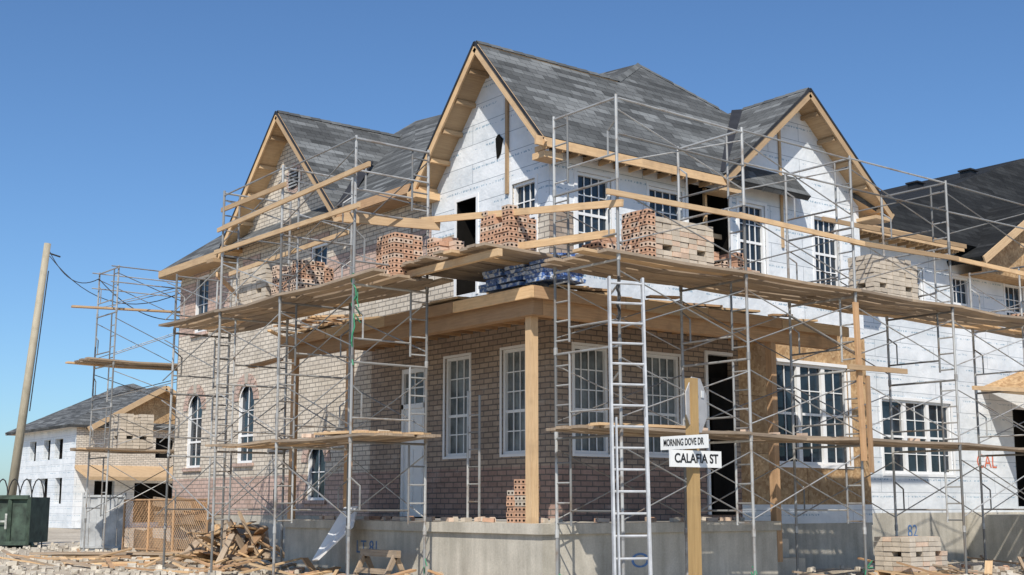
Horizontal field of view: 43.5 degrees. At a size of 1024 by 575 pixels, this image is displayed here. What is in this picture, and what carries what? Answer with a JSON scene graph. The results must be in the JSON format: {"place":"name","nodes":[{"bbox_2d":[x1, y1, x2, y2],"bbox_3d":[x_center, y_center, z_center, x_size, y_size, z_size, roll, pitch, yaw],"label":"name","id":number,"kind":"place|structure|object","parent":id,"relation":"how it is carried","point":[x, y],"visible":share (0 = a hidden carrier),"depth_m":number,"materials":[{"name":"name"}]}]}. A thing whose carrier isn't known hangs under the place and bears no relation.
{"place":"outdoors","nodes":[
{"label":"outdoors","id":0,"kind":"place"},
{"bbox_2d":[5,384,175,528],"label":"unfinished house","id":1,"kind":"structure","parent":0,"point":[54,463],"depth_m":76.16,"materials":[{"name":"white plastic"}]},
{"bbox_2d":[0,519,1023,574],"bbox_3d":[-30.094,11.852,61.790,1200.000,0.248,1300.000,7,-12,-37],"label":"ground","id":2,"kind":"structure","parent":0,"point":[61,537],"depth_m":29.61,"materials":[{"name":"beige gravel"}]},
{"bbox_2d":[0,478,44,544],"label":"wire hoops","id":3,"kind":"object","parent":2,"relation":"on","point":[32,489],"visible":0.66,"depth_m":43.18,"materials":[{"name":"black metal"}]},
{"bbox_2d":[0,495,49,547],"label":"dumpster","id":4,"kind":"object","parent":2,"relation":"on","point":[24,519],"visible":0.96,"depth_m":40.43,"materials":[{"name":"green metal"}]},
{"bbox_2d":[8,243,180,494],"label":"utility pole","id":5,"kind":"object","parent":2,"relation":"on","point":[23,413],"visible":0.87,"depth_m":44.94,"materials":[{"name":"brown wood"}]},
{"bbox_2d":[80,493,126,550],"bbox_3d":[-12.223,6.994,38.354,1.298,1.700,0.120,1,-10,-3],"label":"metal hoarding panel","id":6,"kind":"object","parent":2,"relation":"on","point":[94,529],"visible":0.7,"depth_m":38.33,"materials":[{"name":"grey metal"}]},
{"bbox_2d":[65,265,181,551],"bbox_3d":[-10.885,3.558,37.228,4.171,8.100,1.640,7,-12,-37],"label":"scaffolding","id":7,"kind":"object","parent":2,"relation":"on","point":[100,362],"visible":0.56,"depth_m":36.86,"materials":[{"name":"metal"}]},
{"bbox_2d":[110,413,153,449],"bbox_3d":[-10.956,4.157,36.934,1.006,0.981,0.808,7,-12,-37],"label":"brick stack","id":8,"kind":"object","parent":7,"relation":"on","point":[122,430],"visible":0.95,"depth_m":36.63,"materials":[{"name":"beige brick"}]},
{"bbox_2d":[29,552,237,566],"bbox_3d":[-9.011,6.429,30.481,4.792,0.129,6.441,3,-10,-18],"label":"lumber bundle","id":9,"kind":"object","parent":2,"relation":"on","point":[88,555],"visible":0.55,"depth_m":32.07,"materials":[{"name":"brown wood"}]},
{"bbox_2d":[121,498,207,551],"bbox_3d":[-9.651,6.590,35.377,0.143,1.504,5.468,8,-12,-38],"label":"chain link fence","id":10,"kind":"object","parent":2,"relation":"on","point":[148,527],"visible":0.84,"depth_m":35.67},
{"bbox_2d":[133,496,214,551],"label":"stored boards","id":11,"kind":"object","parent":2,"relation":"on","point":[189,522],"visible":0.49,"depth_m":35.26,"materials":[{"name":"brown wood"}]},
{"bbox_2d":[150,511,284,565],"bbox_3d":[-6.207,5.702,29.242,3.740,1.189,3.663,-1,-10,7],"label":"scrap wood pile","id":12,"kind":"object","parent":2,"relation":"on","point":[235,547],"visible":0.78,"depth_m":28.85,"materials":[{"name":"brown wood"}]},
{"bbox_2d":[312,506,357,560],"bbox_3d":[-3.339,4.654,24.229,0.845,1.037,0.810,2,-10,-9],"label":"leaning foam sheet","id":13,"kind":"object","parent":2,"relation":"on","point":[336,534],"visible":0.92,"depth_m":24.32,"materials":[{"name":"white plastic"}]},
{"bbox_2d":[353,549,404,574],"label":"sawhorse","id":14,"kind":"object","parent":2,"relation":"on","point":[394,555],"visible":1,"depth_m":22.55,"materials":[{"name":"brown wood"}]},
{"bbox_2d":[156,135,623,574],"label":"scaffolding","id":15,"kind":"object","parent":2,"relation":"on","point":[472,262],"visible":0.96,"depth_m":23.29,"materials":[{"name":"metal"}]},
{"bbox_2d":[238,264,274,304],"bbox_3d":[-4.871,0.050,25.782,0.807,0.801,1.208,7,-12,-37],"label":"brick stack","id":16,"kind":"object","parent":15,"relation":"on","point":[252,289],"visible":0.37,"depth_m":25.44,"materials":[{"name":"beige brick"}]},
{"bbox_2d":[271,259,333,294],"bbox_3d":[-4.039,-0.083,24.724,0.810,0.711,1.010,7,-12,-37],"label":"brick stack","id":17,"kind":"object","parent":15,"relation":"on","point":[315,272],"visible":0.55,"depth_m":24.38,"materials":[{"name":"brick"}]},
{"bbox_2d":[376,232,422,278],"bbox_3d":[-1.972,-0.495,22.442,0.608,0.801,0.606,7,-12,-37],"label":"brick stack","id":18,"kind":"object","parent":15,"relation":"on","point":[395,250],"visible":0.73,"depth_m":22.21,"materials":[{"name":"brick"}]},
{"bbox_2d":[427,237,463,257],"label":"brick stack","id":19,"kind":"object","parent":15,"relation":"on","point":[434,244],"visible":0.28,"depth_m":22.32,"materials":[{"name":"brown brick"}]},
{"bbox_2d":[480,204,536,250],"bbox_3d":[-0.062,-0.895,21.513,0.608,0.801,0.808,7,-12,-37],"label":"brick stack","id":20,"kind":"object","parent":15,"relation":"on","point":[508,228],"visible":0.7,"depth_m":21.23,"materials":[{"name":"brown brick"}]},
{"bbox_2d":[351,273,872,574],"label":"green rope","id":21,"kind":"object","parent":15,"relation":"attached to","point":[356,298],"visible":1,"depth_m":21.58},
{"bbox_2d":[0,541,1023,574],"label":"rubble","id":22,"kind":"object","parent":2,"relation":"on","point":[6,568],"visible":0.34,"depth_m":26.65,"materials":[{"name":"stone"}]},
{"bbox_2d":[0,548,1023,574],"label":"scattered boards","id":23,"kind":"object","parent":2,"relation":"on","point":[240,566],"visible":0.83,"depth_m":25.74,"materials":[{"name":"brown wood"}]},
{"bbox_2d":[170,75,873,569],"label":"walls","id":24,"kind":"structure","parent":2,"relation":"on","point":[830,539],"depth_m":27.38,"materials":[{"name":"beige brick"}]},
{"bbox_2d":[183,384,205,467],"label":"arched window","id":25,"kind":"structure","parent":24,"relation":"attached to","point":[194,404],"depth_m":35.69,"materials":[{"name":"white plastic"}]},
{"bbox_2d":[195,274,208,332],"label":"window","id":26,"kind":"structure","parent":24,"relation":"attached to","point":[202,303],"depth_m":36.19,"materials":[{"name":"white plastic"}]},
{"bbox_2d":[234,373,258,462],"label":"arched window","id":27,"kind":"structure","parent":24,"relation":"attached to","point":[244,397],"depth_m":33.26,"materials":[{"name":"white plastic"}]},
{"bbox_2d":[301,435,330,499],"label":"stair window","id":28,"kind":"structure","parent":24,"relation":"attached to","point":[314,459],"depth_m":30.14,"materials":[{"name":"white plastic"}]},
{"bbox_2d":[312,243,326,264],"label":"window","id":29,"kind":"structure","parent":24,"relation":"attached to","point":[317,249],"depth_m":31.04,"materials":[{"name":"white plastic"}]},
{"bbox_2d":[442,352,470,458],"bbox_3d":[-1.062,2.392,25.806,0.141,2.090,0.950,7,-12,-37],"label":"porch window","id":30,"kind":"structure","parent":24,"relation":"attached to","point":[457,379],"depth_m":25.93,"materials":[{"name":"white plastic"}]},
{"bbox_2d":[499,344,524,456],"bbox_3d":[0.071,2.155,24.376,0.141,2.100,0.830,7,-12,-37],"label":"porch window","id":31,"kind":"structure","parent":24,"relation":"attached to","point":[513,402],"depth_m":24.49,"materials":[{"name":"white plastic"}]},
{"bbox_2d":[510,173,537,251],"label":"window","id":32,"kind":"structure","parent":24,"relation":"attached to","point":[525,194],"depth_m":24.81,"materials":[{"name":"white plastic"}]},
{"bbox_2d":[163,40,886,269],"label":"shingle roof","id":33,"kind":"structure","parent":24,"relation":"on","point":[544,91],"depth_m":28.06,"materials":[{"name":"black paper"}]},
{"bbox_2d":[158,41,893,280],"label":"fascia and rake boards","id":34,"kind":"structure","parent":24,"relation":"attached to","point":[372,204],"depth_m":27.06,"materials":[{"name":"brown wood"}]},
{"bbox_2d":[286,98,784,247],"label":"gable details","id":35,"kind":"object","parent":24,"relation":"attached to","point":[292,186],"visible":0.72,"depth_m":28.10,"materials":[{"name":"beige wood"}]},
{"bbox_2d":[400,182,735,516],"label":"doors and openings","id":36,"kind":"structure","parent":24,"relation":"attached to","point":[719,486],"depth_m":26.50,"materials":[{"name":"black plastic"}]},
{"bbox_2d":[571,342,609,456],"bbox_3d":[1.465,2.118,24.155,0.980,2.120,0.141,7,-12,-37],"label":"porch window","id":37,"kind":"structure","parent":24,"relation":"attached to","point":[591,366],"depth_m":24.21,"materials":[{"name":"white plastic"}]},
{"bbox_2d":[574,167,614,253],"bbox_3d":[1.560,-1.400,24.825,1.040,1.760,0.141,7,-12,-37],"label":"window","id":38,"kind":"structure","parent":24,"relation":"attached to","point":[597,219],"depth_m":24.90,"materials":[{"name":"white plastic"}]},
{"bbox_2d":[646,351,682,457],"bbox_3d":[2.946,2.316,25.296,1.040,2.070,0.141,7,-12,-37],"label":"porch window","id":39,"kind":"structure","parent":24,"relation":"attached to","point":[660,364],"depth_m":25.41,"materials":[{"name":"white plastic"}]},
{"bbox_2d":[646,182,684,221],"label":"window","id":40,"kind":"structure","parent":24,"relation":"attached to","point":[670,212],"depth_m":26.14,"materials":[{"name":"white plastic"}]},
{"bbox_2d":[736,197,769,274],"bbox_3d":[5.137,-0.978,27.589,0.980,1.810,0.141,7,-12,-37],"label":"window","id":41,"kind":"structure","parent":24,"relation":"attached to","point":[755,243],"depth_m":27.73,"materials":[{"name":"white plastic"}]},
{"bbox_2d":[776,358,853,468],"bbox_3d":[6.555,2.781,28.078,2.640,2.320,0.141,7,-12,-37],"label":"triple window","id":42,"kind":"structure","parent":24,"relation":"attached to","point":[817,386],"depth_m":28.18,"materials":[{"name":"white plastic"}]},
{"bbox_2d":[811,212,843,285],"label":"window","id":43,"kind":"structure","parent":24,"relation":"attached to","point":[825,253],"depth_m":29.20,"materials":[{"name":"white plastic"}]},
{"bbox_2d":[283,518,805,574],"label":"porch foundation","id":44,"kind":"object","parent":2,"relation":"on","point":[472,547],"visible":0.8,"depth_m":22.04,"materials":[{"name":"grey concrete"}]},
{"bbox_2d":[356,540,376,552],"bbox_3d":[-2.741,4.886,24.177,0.002,0.238,0.713,7,-12,-37],"label":"spray mark","id":45,"kind":"object","parent":44,"relation":"attached to","point":[363,541],"visible":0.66,"depth_m":24.25,"materials":[{"name":"blue paint"}]},
{"bbox_2d":[506,479,539,522],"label":"brick stack","id":46,"kind":"object","parent":44,"relation":"on","point":[516,501],"visible":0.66,"depth_m":21.18,"materials":[{"name":"orange brick"}]},
{"bbox_2d":[632,553,647,567],"bbox_3d":[2.138,4.544,21.374,0.399,0.238,0.002,7,-12,-37],"label":"spray mark","id":47,"kind":"object","parent":44,"relation":"attached to","point":[644,565],"visible":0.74,"depth_m":21.37,"materials":[{"name":"blue paint"}]},
{"bbox_2d":[248,284,848,561],"bbox_3d":[0.421,2.986,26.329,8.607,4.993,9.672,7,-12,-37],"label":"porch roof frame","id":48,"kind":"object","parent":2,"relation":"on","point":[529,305],"visible":0.84,"depth_m":23.28,"materials":[{"name":"beige wood"}]},
{"bbox_2d":[478,253,585,292],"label":"shingle bundles","id":49,"kind":"object","parent":48,"relation":"on","point":[520,275],"visible":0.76,"depth_m":21.48},
{"bbox_2d":[185,317,1009,574],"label":"loose bricks","id":50,"kind":"object","parent":2,"relation":"on","point":[545,520],"visible":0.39,"depth_m":23.07,"materials":[{"name":"brick"}]},
{"bbox_2d":[607,276,652,574],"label":"extension ladder","id":51,"kind":"object","parent":2,"relation":"on","point":[617,491],"visible":1,"depth_m":18.22,"materials":[{"name":"metal"}]},
{"bbox_2d":[660,377,721,574],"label":"street name sign","id":52,"kind":"object","parent":2,"relation":"on","point":[692,458],"visible":1,"depth_m":10.87,"materials":[{"name":"brown wood"}]},
{"bbox_2d":[541,94,1023,574],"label":"scaffolding","id":53,"kind":"object","parent":2,"relation":"on","point":[681,275],"visible":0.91,"depth_m":22.47,"materials":[{"name":"metal"}]},
{"bbox_2d":[582,237,624,250],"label":"brick stack","id":54,"kind":"object","parent":53,"relation":"on","point":[599,244],"visible":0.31,"depth_m":20.41,"materials":[{"name":"brown brick"}]},
{"bbox_2d":[616,276,620,318],"bbox_3d":[1.604,0.149,19.320,0.093,0.670,0.040,7,-12,-37],"label":"chain","id":55,"kind":"object","parent":53,"relation":"hanging from","point":[618,299],"visible":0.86,"depth_m":19.31,"materials":[{"name":"black metal"}]},
{"bbox_2d":[621,208,655,255],"bbox_3d":[2.072,-0.795,20.935,0.208,0.891,0.606,7,-12,-37],"label":"brick stack","id":56,"kind":"object","parent":53,"relation":"on","point":[637,223],"visible":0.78,"depth_m":20.81,"materials":[{"name":"brown brick"}]},
{"bbox_2d":[621,216,713,265],"bbox_3d":[2.617,-0.648,21.538,1.408,0.801,0.808,7,-12,-37],"label":"brick stack","id":57,"kind":"object","parent":53,"relation":"on","point":[684,244],"visible":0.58,"depth_m":21.24,"materials":[{"name":"brick"}]},
{"bbox_2d":[712,251,759,272],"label":"brick stack","id":58,"kind":"object","parent":53,"relation":"on","point":[736,262],"visible":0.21,"depth_m":22.02,"materials":[{"name":"brick"}]},
{"bbox_2d":[848,254,918,299],"bbox_3d":[7.256,-0.098,25.059,1.406,0.891,0.608,7,-12,-37],"label":"brick stack","id":59,"kind":"object","parent":53,"relation":"on","point":[901,283],"visible":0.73,"depth_m":24.74,"materials":[{"name":"beige brick"}]},
{"bbox_2d":[1011,313,1023,330],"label":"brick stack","id":60,"kind":"object","parent":53,"relation":"on","point":[1019,314],"visible":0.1,"depth_m":28.52,"materials":[{"name":"brick"}]},
{"bbox_2d":[874,536,948,574],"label":"brick stack","id":61,"kind":"object","parent":2,"relation":"on","point":[924,552],"visible":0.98,"depth_m":24.14,"materials":[{"name":"brick"}]},
{"bbox_2d":[860,230,1023,563],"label":"walls","id":62,"kind":"structure","parent":2,"relation":"on","point":[1004,533],"depth_m":32.88,"materials":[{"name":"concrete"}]},
{"bbox_2d":[908,525,917,535],"bbox_3d":[9.779,5.938,31.314,0.392,0.294,0.002,7,-12,-37],"label":"spray mark","id":63,"kind":"object","parent":62,"relation":"attached to","point":[911,530],"visible":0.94,"depth_m":31.29,"materials":[{"name":"blue paint"}]},
{"bbox_2d":[879,395,956,476],"bbox_3d":[10.099,3.741,32.012,3.040,1.940,0.141,7,-12,-37],"label":"triple window","id":64,"kind":"structure","parent":62,"relation":"attached to","point":[925,464],"depth_m":32.08,"materials":[{"name":"white plastic"}]},
{"bbox_2d":[911,263,925,300],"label":"window","id":65,"kind":"structure","parent":62,"relation":"attached to","point":[920,275],"depth_m":32.98,"materials":[{"name":"white plastic"}]},
{"bbox_2d":[859,158,1023,394],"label":"roof","id":66,"kind":"structure","parent":62,"relation":"on","point":[986,243],"depth_m":34.85,"materials":[{"name":"black"}]},
{"bbox_2d":[952,273,972,306],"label":"window","id":67,"kind":"structure","parent":62,"relation":"attached to","point":[960,294],"depth_m":34.12,"materials":[{"name":"white plastic"}]},
{"bbox_2d":[977,454,996,467],"bbox_3d":[12.465,4.560,33.677,0.904,0.350,0.002,7,-12,-37],"label":"spray mark","id":68,"kind":"object","parent":62,"relation":"attached to","point":[993,466],"visible":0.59,"depth_m":33.73,"materials":[{"name":"red paint"}]},
{"bbox_2d":[1003,283,1023,314],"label":"window","id":69,"kind":"structure","parent":62,"relation":"attached to","point":[1011,295],"depth_m":35.65,"materials":[{"name":"white plastic"}]},
{"bbox_2d":[0,0,1023,494],"label":"sky","id":70,"kind":"structure","parent":0,"point":[125,125],"materials":[{"name":"blue"}]}
]}

